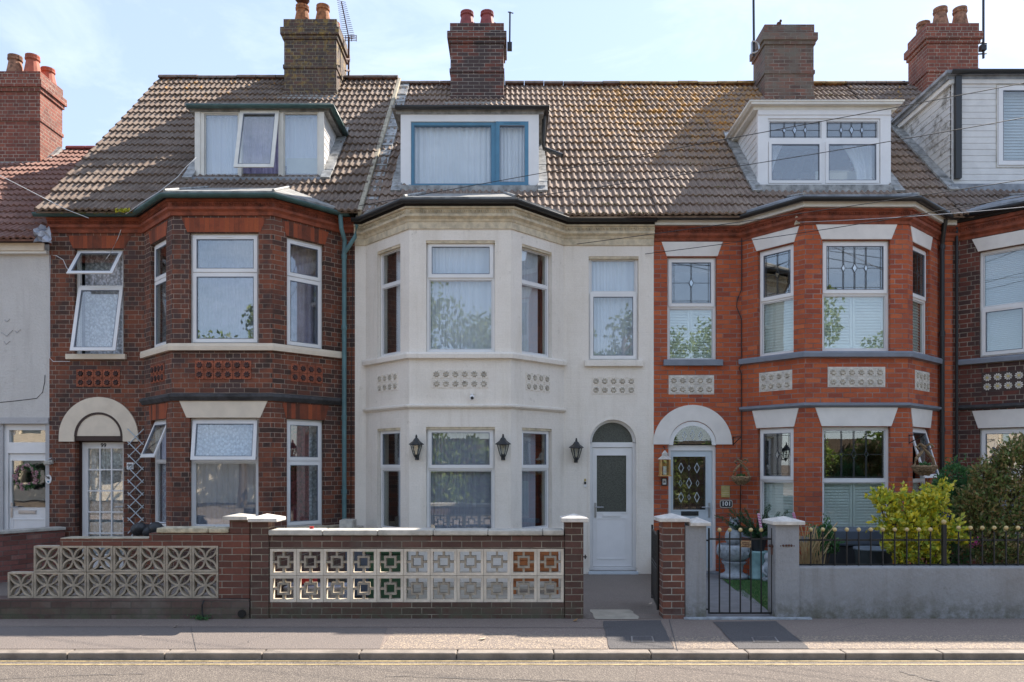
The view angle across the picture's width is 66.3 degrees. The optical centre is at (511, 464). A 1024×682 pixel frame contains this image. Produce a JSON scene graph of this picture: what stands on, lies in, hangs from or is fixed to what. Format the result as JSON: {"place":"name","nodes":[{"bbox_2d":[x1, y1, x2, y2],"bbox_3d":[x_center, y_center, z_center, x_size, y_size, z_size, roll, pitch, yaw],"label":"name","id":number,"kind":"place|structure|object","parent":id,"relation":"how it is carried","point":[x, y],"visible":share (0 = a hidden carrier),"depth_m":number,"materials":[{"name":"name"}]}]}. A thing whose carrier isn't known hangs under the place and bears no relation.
{"place":"outdoors","nodes":[
{"label":"outdoors","id":0,"kind":"place"},
{"bbox_2d":[0,574,215,595],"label":"garden ground","id":1,"kind":"structure","parent":0,"point":[3,588],"depth_m":11.28,"materials":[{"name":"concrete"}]},
{"bbox_2d":[0,526,65,582],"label":"garden wall","id":2,"kind":"structure","parent":1,"relation":"on","point":[17,549],"depth_m":12.13,"materials":[{"name":"pink brick"}]},
{"bbox_2d":[275,525,362,597],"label":"garden wall","id":3,"kind":"structure","parent":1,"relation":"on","point":[337,561],"depth_m":10.31,"materials":[{"name":"brown brick"}]},
{"bbox_2d":[339,519,356,527],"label":"stone block","id":4,"kind":"structure","parent":3,"relation":"on","point":[347,523],"depth_m":12.14,"materials":[{"name":"stone"}]},
{"bbox_2d":[130,522,165,584],"bbox_3d":[-5.220,1.296,11.247,0.556,0.965,0.292,0,0,0],"label":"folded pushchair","id":5,"kind":"object","parent":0,"point":[140,529],"visible":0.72,"depth_m":11.15,"materials":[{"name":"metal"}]},
{"bbox_2d":[301,571,316,583],"bbox_3d":[-2.486,1.380,9.575,0.180,0.140,0.150,0,0,0],"label":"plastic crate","id":6,"kind":"object","parent":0,"point":[303,580],"visible":0.29,"depth_m":9.50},
{"bbox_2d":[354,575,563,597],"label":"garden ground","id":7,"kind":"structure","parent":0,"point":[496,588],"depth_m":11.07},
{"bbox_2d":[283,582,346,597],"bbox_3d":[-2.385,1.617,9.575,0.735,0.315,0.350,0,0,0],"label":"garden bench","id":8,"kind":"object","parent":7,"relation":"on","point":[337,588],"visible":0.23,"depth_m":9.40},
{"bbox_2d":[345,552,369,596],"bbox_3d":[-2.036,1.405,10.600,0.380,0.680,0.560,0,0,0],"label":"wheelie bin","id":9,"kind":"object","parent":7,"relation":"on","point":[364,561],"visible":0.07,"depth_m":10.35,"materials":[{"name":"blue plastic"}]},
{"bbox_2d":[366,552,407,597],"bbox_3d":[-1.675,1.450,10.600,0.520,0.650,0.560,0,0,0],"label":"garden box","id":10,"kind":"object","parent":7,"relation":"on","point":[390,561],"visible":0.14,"depth_m":10.35,"materials":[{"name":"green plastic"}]},
{"bbox_2d":[513,552,558,593],"bbox_3d":[0.328,1.465,10.930,0.621,0.620,0.400,0,0,0],"label":"slatted planter","id":11,"kind":"object","parent":7,"relation":"on","point":[524,561],"visible":0.41,"depth_m":10.73,"materials":[{"name":"orange wood"}]},
{"bbox_2d":[0,659,1023,681],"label":"road","id":12,"kind":"structure","parent":0,"point":[437,673],"depth_m":6.97,"materials":[{"name":"asphalt"}]},
{"bbox_2d":[0,650,1023,659],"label":"kerb","id":13,"kind":"structure","parent":12,"relation":"on","point":[511,654],"depth_m":7.36,"materials":[{"name":"concrete"}]},
{"bbox_2d":[0,664,1023,664],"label":"yellow line","id":14,"kind":"object","parent":12,"relation":"on","point":[511,664],"visible":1,"depth_m":7.17,"materials":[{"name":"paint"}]},
{"bbox_2d":[405,675,634,681],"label":"crack","id":15,"kind":"object","parent":12,"relation":"on","point":[527,679],"visible":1,"depth_m":6.66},
{"bbox_2d":[73,660,1023,661],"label":"yellow line","id":16,"kind":"object","parent":12,"relation":"on","point":[553,660],"visible":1,"depth_m":7.31,"materials":[{"name":"paint"}]},
{"bbox_2d":[635,667,899,681],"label":"road patch","id":17,"kind":"object","parent":12,"relation":"on","point":[758,674],"visible":1,"depth_m":6.83,"materials":[{"name":"asphalt"}]},
{"bbox_2d":[0,614,1023,649],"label":"pavement","id":18,"kind":"structure","parent":0,"point":[594,626],"depth_m":8.49,"materials":[{"name":"concrete"}]},
{"bbox_2d":[0,513,255,618],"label":"garden wall","id":19,"kind":"structure","parent":18,"relation":"on","point":[230,599],"depth_m":8.82,"materials":[{"name":"brick"}]},
{"bbox_2d":[238,610,245,617],"bbox_3d":[-3.032,1.670,8.790,0.090,0.088,0.020,0,0,0],"label":"drain pipe end","id":20,"kind":"object","parent":19,"relation":"attached to","point":[241,613],"visible":1,"depth_m":8.78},
{"bbox_2d":[0,627,386,648],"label":"pavement strip","id":21,"kind":"object","parent":18,"relation":"on","point":[162,638],"visible":1,"depth_m":7.91,"materials":[{"name":"concrete"}]},
{"bbox_2d":[178,626,610,627],"bbox_3d":[-2.780,1.735,8.405,7.675,0.002,0.017,0,0,1],"label":"pavement joint","id":22,"kind":"object","parent":18,"relation":"on","point":[258,626],"visible":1,"depth_m":8.41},
{"bbox_2d":[248,514,587,618],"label":"garden wall","id":23,"kind":"structure","parent":18,"relation":"on","point":[268,539],"depth_m":8.82,"materials":[{"name":"brown brick"}]},
{"bbox_2d":[380,633,608,648],"bbox_3d":[-0.161,1.755,7.829,2.218,0.018,0.631,0,0,0],"label":"aggregate strip","id":24,"kind":"object","parent":18,"relation":"on","point":[465,641],"visible":1,"depth_m":7.79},
{"bbox_2d":[603,620,673,648],"bbox_3d":[1.295,1.744,8.117,0.717,0.035,1.207,0,0,0],"label":"tarmac patch","id":25,"kind":"object","parent":18,"relation":"on","point":[618,634],"visible":1,"depth_m":8.06,"materials":[{"name":"asphalt"}]},
{"bbox_2d":[631,636,654,641],"bbox_3d":[1.308,1.746,7.869,0.251,0.010,0.231,0,0,0],"label":"manhole cover","id":26,"kind":"object","parent":25,"relation":"on","point":[642,638],"visible":1,"depth_m":7.84,"materials":[{"name":"metal"}]},
{"bbox_2d":[654,513,689,618],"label":"gate pier","id":27,"kind":"structure","parent":18,"relation":"on","point":[671,565],"depth_m":8.81,"materials":[{"name":"brick"}]},
{"bbox_2d":[651,525,658,609],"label":"garden gate","id":28,"kind":"structure","parent":27,"relation":"attached to","point":[654,565],"depth_m":9.29,"materials":[{"name":"metal"}]},
{"bbox_2d":[685,517,710,616],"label":"gate pier","id":29,"kind":"structure","parent":18,"relation":"on","point":[695,567],"depth_m":8.82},
{"bbox_2d":[670,636,738,648],"bbox_3d":[1.868,1.757,7.758,0.619,0.014,0.488,0,0,0],"label":"aggregate strip","id":30,"kind":"object","parent":18,"relation":"on","point":[702,642],"visible":1,"depth_m":7.75,"materials":[{"name":"concrete"}]},
{"bbox_2d":[684,617,811,619],"bbox_3d":[2.645,1.723,8.800,1.430,0.024,0.080,0,0,0],"label":"threshold stone","id":31,"kind":"object","parent":18,"relation":"on","point":[747,618],"visible":1,"depth_m":8.76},
{"bbox_2d":[714,621,808,648],"bbox_3d":[2.548,1.745,8.092,0.747,0.034,1.158,0,0,0],"label":"tarmac patch","id":32,"kind":"object","parent":18,"relation":"on","point":[739,634],"visible":1,"depth_m":8.06,"materials":[{"name":"asphalt"}]},
{"bbox_2d":[751,637,778,641],"bbox_3d":[2.531,1.747,7.846,0.288,0.009,0.215,0,0,0],"label":"manhole cover","id":33,"kind":"object","parent":32,"relation":"on","point":[764,639],"visible":1,"depth_m":7.83,"materials":[{"name":"metal"}]},
{"bbox_2d":[762,516,1023,618],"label":"garden wall","id":34,"kind":"structure","parent":18,"relation":"on","point":[904,592],"depth_m":8.82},
{"bbox_2d":[706,528,772,613],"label":"garden gate","id":35,"kind":"structure","parent":34,"relation":"attached to","point":[740,539],"depth_m":8.90,"materials":[{"name":"black metal"}]},
{"bbox_2d":[741,541,750,546],"bbox_3d":[2.655,0.898,8.890,0.117,0.078,0.014,0,0,0],"label":"name plaque","id":36,"kind":"object","parent":35,"relation":"attached to","point":[745,543],"visible":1,"depth_m":8.88,"materials":[{"name":"wood"}]},
{"bbox_2d":[799,519,1023,565],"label":"railing","id":37,"kind":"object","parent":34,"relation":"on","point":[943,539],"visible":0.96,"depth_m":8.91,"materials":[{"name":"black metal"}]},
{"bbox_2d":[796,635,1023,648],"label":"aggregate strip","id":38,"kind":"object","parent":18,"relation":"on","point":[913,641],"visible":1,"depth_m":7.79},
{"bbox_2d":[0,0,1023,148],"label":"sky","id":39,"kind":"structure","parent":0,"point":[104,55],"materials":[{"name":"blue"}]},
{"bbox_2d":[583,574,661,617],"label":"garden path","id":40,"kind":"structure","parent":0,"point":[631,592],"depth_m":10.61,"materials":[{"name":"concrete"}]},
{"bbox_2d":[590,609,638,618],"bbox_3d":[1.177,1.720,9.040,0.525,0.012,0.540,0,0,0],"label":"cement patch","id":41,"kind":"object","parent":40,"relation":"on","point":[613,614],"visible":1,"depth_m":8.99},
{"bbox_2d":[706,574,772,616],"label":"garden path","id":42,"kind":"structure","parent":0,"point":[724,597],"depth_m":9.92,"materials":[{"name":"concrete"}]},
{"bbox_2d":[722,578,767,609],"bbox_3d":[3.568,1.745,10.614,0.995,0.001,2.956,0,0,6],"label":"lawn","id":43,"kind":"structure","parent":0,"point":[753,588],"depth_m":11.02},
{"bbox_2d":[716,543,749,579],"bbox_3d":[3.436,1.485,12.131,0.534,0.520,0.530,0,0,0],"label":"urn planter","id":44,"kind":"object","parent":43,"relation":"on","point":[734,560],"visible":0.81,"depth_m":11.97,"materials":[{"name":"stone"}]},
{"bbox_2d":[725,517,741,545],"bbox_3d":[3.425,1.035,12.130,0.260,0.460,0.253,0,0,0],"label":"stone bird","id":45,"kind":"object","parent":44,"relation":"on","point":[735,533],"visible":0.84,"depth_m":12.04},
{"bbox_2d":[748,550,767,579],"bbox_3d":[3.770,1.529,12.000,0.300,0.432,0.300,0,0,0],"label":"pedestal","id":46,"kind":"object","parent":43,"relation":"on","point":[755,565],"visible":0.51,"depth_m":11.89,"materials":[{"name":"teal ceramic"}]},
{"bbox_2d":[716,503,787,550],"bbox_3d":[3.684,0.940,12.014,1.140,0.746,0.748,0,0,0],"label":"potted plant","id":47,"kind":"object","parent":46,"relation":"on","point":[755,534],"visible":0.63,"depth_m":11.94,"materials":[{"name":"green plant"}]},
{"bbox_2d":[762,553,767,580],"bbox_3d":[3.840,1.530,11.738,0.218,0.430,0.205,0,0,0],"label":"statue","id":48,"kind":"object","parent":43,"relation":"on","point":[765,570],"visible":0.37,"depth_m":11.70,"materials":[{"name":"stone"}]},
{"bbox_2d":[805,513,845,563],"bbox_3d":[3.883,1.187,9.738,0.583,1.189,0.359,0,0,28],"label":"potted fern","id":49,"kind":"object","parent":43,"relation":"on","point":[828,528],"visible":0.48,"depth_m":9.71,"materials":[{"name":"green plant"}]},
{"bbox_2d":[799,522,837,563],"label":"dried grass","id":50,"kind":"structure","parent":0,"point":[804,557],"depth_m":9.45,"materials":[{"name":"plant"}]},
{"bbox_2d":[811,526,887,563],"bbox_3d":[4.895,1.345,11.390,0.939,0.860,0.560,0,0,0],"label":"storage box","id":51,"kind":"object","parent":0,"point":[841,534],"visible":0.12,"depth_m":11.12,"materials":[{"name":"grey plastic"}]},
{"bbox_2d":[853,546,892,563],"bbox_3d":[4.919,1.450,10.650,0.524,0.650,0.524,0,0,0],"label":"tub","id":52,"kind":"object","parent":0,"point":[865,554],"visible":0.36,"depth_m":10.47,"materials":[{"name":"plastic"}]},
{"bbox_2d":[864,476,974,563],"bbox_3d":[4.942,0.959,9.513,1.309,1.651,0.681,0,0,0],"label":"variegated shrub","id":53,"kind":"object","parent":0,"point":[916,505],"visible":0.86,"depth_m":9.45,"materials":[{"name":"green plant"}]},
{"bbox_2d":[925,453,1009,563],"bbox_3d":[6.032,0.814,10.313,1.157,1.936,0.889,0,0,-21],"label":"green shrub","id":54,"kind":"object","parent":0,"point":[953,470],"visible":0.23,"depth_m":10.28,"materials":[{"name":"green plant"}]},
{"bbox_2d":[947,431,1023,563],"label":"shrub","id":55,"kind":"object","parent":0,"point":[994,483],"visible":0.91,"depth_m":9.65,"materials":[{"name":"green plant"}]},
{"label":"ground","id":56,"kind":"structure","parent":0,"visible":0},
{"bbox_2d":[0,53,93,529],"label":"terraced house","id":57,"kind":"structure","parent":56,"relation":"on","point":[35,157],"depth_m":12.84,"materials":[{"name":"grey paint"}]},
{"bbox_2d":[12,463,40,490],"bbox_3d":[-7.872,0.198,12.692,0.468,0.457,0.147,0,0,0],"label":"wreath","id":58,"kind":"object","parent":57,"relation":"attached to","point":[32,469],"visible":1,"depth_m":12.67,"materials":[{"name":"pink plant"}]},
{"bbox_2d":[9,454,44,528],"bbox_3d":[-7.923,0.748,12.833,0.634,1.865,0.104,0,0,0],"label":"door","id":59,"kind":"structure","parent":57,"relation":"in","point":[19,517],"depth_m":12.84,"materials":[{"name":"white plastic"}]},
{"bbox_2d":[33,224,51,242],"bbox_3d":[-7.476,-3.671,12.452,0.302,0.287,0.135,0,0,0],"label":"plastic bag","id":60,"kind":"object","parent":57,"relation":"on","point":[41,232],"visible":1,"depth_m":12.44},
{"bbox_2d":[32,3,409,581],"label":"terraced house","id":61,"kind":"structure","parent":56,"relation":"on","point":[200,298],"depth_m":12.69,"materials":[{"name":"red brick"}]},
{"bbox_2d":[0,175,87,217],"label":"wall cable","id":62,"kind":"object","parent":61,"relation":"attached to","point":[41,196],"depth_m":12.15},
{"bbox_2d":[49,230,120,361],"bbox_3d":[-6.884,-2.872,12.710,1.241,2.400,0.012,0,0,0],"label":"wall cable","id":63,"kind":"object","parent":61,"relation":"attached to","point":[49,299],"depth_m":12.71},
{"bbox_2d":[66,250,122,353],"bbox_3d":[-6.723,-2.645,12.667,0.819,1.774,0.425,0,0,0],"label":"window","id":64,"kind":"structure","parent":61,"relation":"in","point":[77,324],"depth_m":12.74,"materials":[{"name":"white plastic"}]},
{"bbox_2d":[82,442,123,567],"bbox_3d":[-6.703,0.660,12.883,0.735,2.060,0.104,0,0,0],"label":"door","id":65,"kind":"structure","parent":61,"relation":"in","point":[86,446],"depth_m":12.89,"materials":[{"name":"white plastic"}]},
{"bbox_2d":[127,429,143,533],"bbox_3d":[-6.106,0.264,12.709,0.268,1.706,0.029,0,0,0],"label":"trellis","id":66,"kind":"object","parent":61,"relation":"attached to","point":[136,476],"visible":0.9,"depth_m":12.70,"materials":[{"name":"white wood"}]},
{"bbox_2d":[140,419,165,525],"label":"window","id":67,"kind":"structure","parent":61,"relation":"in","point":[156,426],"depth_m":12.53,"materials":[{"name":"white plastic"}]},
{"bbox_2d":[155,240,165,346],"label":"window","id":68,"kind":"structure","parent":61,"relation":"in","point":[159,279],"depth_m":12.50,"materials":[{"name":"white plastic"}]},
{"bbox_2d":[126,158,195,213],"bbox_3d":[-5.552,-4.416,12.391,1.125,0.905,0.011,0,0,0],"label":"wall cable","id":69,"kind":"object","parent":61,"relation":"attached to","point":[163,188],"depth_m":12.38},
{"bbox_2d":[190,418,257,526],"bbox_3d":[-4.362,0.130,11.902,1.068,1.704,0.176,0,0,0],"label":"window","id":70,"kind":"structure","parent":61,"relation":"in","point":[194,459],"depth_m":11.93,"materials":[{"name":"white plastic"}]},
{"bbox_2d":[191,234,257,342],"bbox_3d":[-4.362,-2.675,11.945,1.068,1.714,0.090,0,0,0],"label":"window","id":71,"kind":"structure","parent":61,"relation":"in","point":[196,272],"depth_m":11.91,"materials":[{"name":"white plastic"}]},
{"bbox_2d":[287,237,321,348],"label":"window","id":72,"kind":"structure","parent":61,"relation":"in","point":[291,276],"depth_m":12.34,"materials":[{"name":"white plastic"}]},
{"bbox_2d":[287,419,321,526],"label":"window","id":73,"kind":"structure","parent":61,"relation":"in","point":[291,460],"depth_m":12.34,"materials":[{"name":"white plastic"}]},
{"bbox_2d":[337,0,356,75],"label":"tv aerial","id":74,"kind":"object","parent":61,"relation":"attached to","point":[349,40],"visible":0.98,"depth_m":16.59,"materials":[{"name":"metal"}]},
{"bbox_2d":[351,254,352,460],"bbox_3d":[-2.599,-1.375,12.720,0.045,4.600,0.011,0,0,0],"label":"wall cable","id":75,"kind":"object","parent":61,"relation":"attached to","point":[351,362],"depth_m":12.72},
{"bbox_2d":[351,9,657,581],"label":"terraced house","id":76,"kind":"structure","parent":56,"relation":"on","point":[530,320],"depth_m":12.69,"materials":[{"name":"white paint"}]},
{"bbox_2d":[381,248,399,356],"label":"window","id":77,"kind":"structure","parent":76,"relation":"in","point":[384,286],"depth_m":12.52,"materials":[{"name":"white plastic"}]},
{"bbox_2d":[381,430,399,527],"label":"window","id":78,"kind":"structure","parent":76,"relation":"in","point":[385,467],"depth_m":12.52,"materials":[{"name":"white plastic"}]},
{"bbox_2d":[409,435,423,459],"bbox_3d":[-1.437,-0.266,11.761,0.233,0.379,0.203,0,0,0],"label":"wall lantern","id":79,"kind":"object","parent":76,"relation":"attached to","point":[416,441],"depth_m":11.74,"materials":[{"name":"black metal"}]},
{"bbox_2d":[426,244,494,351],"bbox_3d":[-0.780,-2.555,11.948,1.068,1.714,0.084,0,0,0],"label":"window","id":80,"kind":"structure","parent":76,"relation":"in","point":[430,276],"depth_m":11.93,"materials":[{"name":"white plastic"}]},
{"bbox_2d":[426,429,494,529],"bbox_3d":[-0.780,0.228,11.948,1.068,1.629,0.084,0,0,0],"label":"window","id":81,"kind":"structure","parent":76,"relation":"in","point":[430,467],"depth_m":11.93,"materials":[{"name":"white plastic"}]},
{"bbox_2d":[496,434,510,459],"bbox_3d":[-0.134,-0.269,11.760,0.242,0.393,0.210,0,0,0],"label":"wall lantern","id":82,"kind":"object","parent":76,"relation":"attached to","point":[502,441],"depth_m":11.73,"materials":[{"name":"black metal"}]},
{"bbox_2d":[507,11,512,50],"bbox_3d":[-0.034,-9.060,16.350,0.131,0.809,0.100,0,0,0],"label":"tv aerial","id":83,"kind":"object","parent":76,"relation":"attached to","point":[509,45],"visible":1,"depth_m":16.33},
{"bbox_2d":[522,248,548,356],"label":"window","id":84,"kind":"structure","parent":76,"relation":"in","point":[545,287],"depth_m":12.56,"materials":[{"name":"white plastic"}]},
{"bbox_2d":[522,430,548,528],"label":"window","id":85,"kind":"structure","parent":76,"relation":"in","point":[544,467],"depth_m":12.52,"materials":[{"name":"white plastic"}]},
{"bbox_2d":[569,438,583,462],"bbox_3d":[1.039,-0.236,12.650,0.244,0.397,0.212,0,0,0],"label":"wall lantern","id":86,"kind":"object","parent":76,"relation":"attached to","point":[576,445],"depth_m":12.63,"materials":[{"name":"black metal"}]},
{"bbox_2d":[592,448,631,565],"bbox_3d":[1.645,0.690,12.843,0.646,1.950,0.104,0,0,0],"label":"door","id":87,"kind":"structure","parent":76,"relation":"in","point":[611,467],"depth_m":12.85,"materials":[{"name":"white plastic"}]},
{"bbox_2d":[589,260,637,359],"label":"window","id":88,"kind":"structure","parent":76,"relation":"in","point":[592,294],"depth_m":12.80,"materials":[{"name":"white plastic"}]},
{"bbox_2d":[359,83,1023,205],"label":"overhead cable","id":89,"kind":"object","parent":76,"relation":"attached to","point":[709,142],"visible":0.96,"depth_m":10.84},
{"bbox_2d":[359,117,1023,217],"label":"overhead cable","id":90,"kind":"object","parent":76,"relation":"attached to","point":[772,160],"visible":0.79,"depth_m":10.67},
{"bbox_2d":[578,179,1023,243],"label":"overhead cable","id":91,"kind":"object","parent":76,"relation":"attached to","point":[808,212],"visible":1,"depth_m":11.12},
{"bbox_2d":[646,196,1023,253],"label":"overhead cable","id":92,"kind":"object","parent":76,"relation":"attached to","point":[842,226],"visible":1,"depth_m":11.18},
{"bbox_2d":[619,24,962,574],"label":"terraced house","id":93,"kind":"structure","parent":56,"relation":"on","point":[845,362],"depth_m":12.74,"materials":[{"name":"red brick"}]},
{"bbox_2d":[658,446,671,475],"bbox_3d":[2.461,-0.060,12.627,0.230,0.487,0.245,0,0,0],"label":"hanging lantern","id":94,"kind":"object","parent":93,"relation":"hanging from","point":[667,468],"visible":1,"depth_m":12.59,"materials":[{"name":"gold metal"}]},
{"bbox_2d":[671,451,711,567],"bbox_3d":[2.936,0.729,12.835,0.670,1.913,0.149,0,0,0],"label":"door","id":95,"kind":"structure","parent":93,"relation":"in","point":[691,471],"depth_m":12.90,"materials":[{"name":"white plastic"}]},
{"bbox_2d":[667,258,715,358],"bbox_3d":[2.931,-2.540,12.838,0.830,1.724,0.084,0,0,0],"label":"window","id":96,"kind":"structure","parent":93,"relation":"in","point":[712,305],"depth_m":12.81,"materials":[{"name":"white plastic"}]},
{"bbox_2d":[721,486,729,496],"bbox_3d":[3.472,0.433,12.743,0.140,0.190,0.016,0,0,0],"label":"wall plaque","id":97,"kind":"object","parent":93,"relation":"attached to","point":[725,491],"depth_m":12.74,"materials":[{"name":"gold metal"}]},
{"bbox_2d":[720,500,732,507],"bbox_3d":[3.483,0.633,12.738,0.206,0.126,0.023,0,0,0],"label":"number sign","id":98,"kind":"object","parent":93,"relation":"attached to","point":[726,503],"visible":1,"depth_m":12.73,"materials":[{"name":"metal"}]},
{"bbox_2d":[736,238,741,523],"bbox_3d":[3.687,-1.443,12.714,0.098,5.070,0.014,0,0,0],"label":"wall cable","id":99,"kind":"object","parent":93,"relation":"attached to","point":[740,371],"depth_m":12.71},
{"bbox_2d":[731,436,750,484],"bbox_3d":[3.609,-0.068,12.495,0.315,0.784,0.428,0,0,-38],"label":"hanging basket","id":100,"kind":"object","parent":93,"relation":"attached to","point":[741,479],"visible":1,"depth_m":12.42,"materials":[{"name":"wicker"}]},
{"bbox_2d":[751,0,759,56],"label":"tv aerial","id":101,"kind":"object","parent":93,"relation":"attached to","point":[753,51],"visible":1,"depth_m":16.13,"materials":[{"name":"metal"}]},
{"bbox_2d":[760,244,793,355],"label":"window","id":102,"kind":"structure","parent":93,"relation":"in","point":[764,300],"depth_m":12.39,"materials":[{"name":"white plastic"}]},
{"bbox_2d":[760,427,793,521],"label":"window","id":103,"kind":"structure","parent":93,"relation":"in","point":[772,479],"depth_m":12.37,"materials":[{"name":"white plastic"}]},
{"bbox_2d":[829,171,848,179],"bbox_3d":[5.634,-4.965,13.580,0.350,0.220,0.160,0,0,0],"label":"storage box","id":104,"kind":"object","parent":93,"relation":"on","point":[837,175],"visible":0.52,"depth_m":13.52,"materials":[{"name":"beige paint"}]},
{"bbox_2d":[822,241,887,350],"bbox_3d":[5.214,-2.565,11.948,1.058,1.714,0.084,0,0,0],"label":"window","id":105,"kind":"structure","parent":93,"relation":"in","point":[883,292],"depth_m":11.92,"materials":[{"name":"white plastic"}]},
{"bbox_2d":[822,427,887,525],"bbox_3d":[5.214,0.250,11.959,1.058,1.684,0.062,0,0,0],"label":"window","id":106,"kind":"structure","parent":93,"relation":"in","point":[884,479],"depth_m":11.93,"materials":[{"name":"white plastic"}]},
{"bbox_2d":[913,246,925,353],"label":"window","id":107,"kind":"structure","parent":93,"relation":"in","point":[917,298],"depth_m":12.47,"materials":[{"name":"white plastic"}]},
{"bbox_2d":[909,434,937,475],"bbox_3d":[6.118,-0.148,11.637,0.362,0.623,0.436,0,0,20],"label":"hanging basket","id":108,"kind":"object","parent":93,"relation":"attached to","point":[925,468],"visible":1,"depth_m":11.57,"materials":[{"name":"wicker"}]},
{"bbox_2d":[913,428,938,515],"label":"window","id":109,"kind":"structure","parent":93,"relation":"in","point":[921,459],"depth_m":12.38,"materials":[{"name":"white plastic"}]},
{"bbox_2d":[829,5,1023,563],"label":"terraced house","id":110,"kind":"structure","parent":56,"relation":"on","point":[941,56],"depth_m":13.07,"materials":[{"name":"brown brick"}]},
{"bbox_2d":[978,0,986,58],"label":"tv aerial","id":111,"kind":"object","parent":110,"relation":"attached to","point":[983,47],"visible":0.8,"depth_m":16.33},
{"bbox_2d":[980,245,1023,356],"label":"window","id":112,"kind":"structure","parent":110,"relation":"in","point":[984,309],"depth_m":12.50,"materials":[{"name":"white plastic"}]},
{"bbox_2d":[980,428,1023,475],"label":"window","id":113,"kind":"structure","parent":110,"relation":"in","point":[983,432],"depth_m":12.49,"materials":[{"name":"white plastic"}]},
{"bbox_3d":[4.345,-3.718,11.925,0.070,0.120,0.070,0,0,0],"label":"junction box","id":114,"kind":"object","parent":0,"visible":0},
{"bbox_2d":[807,207,1022,221],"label":"overhead cable","id":115,"kind":"object","parent":114,"relation":"attached to","point":[920,215],"visible":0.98,"depth_m":10.83,"materials":[{"name":"metal"}]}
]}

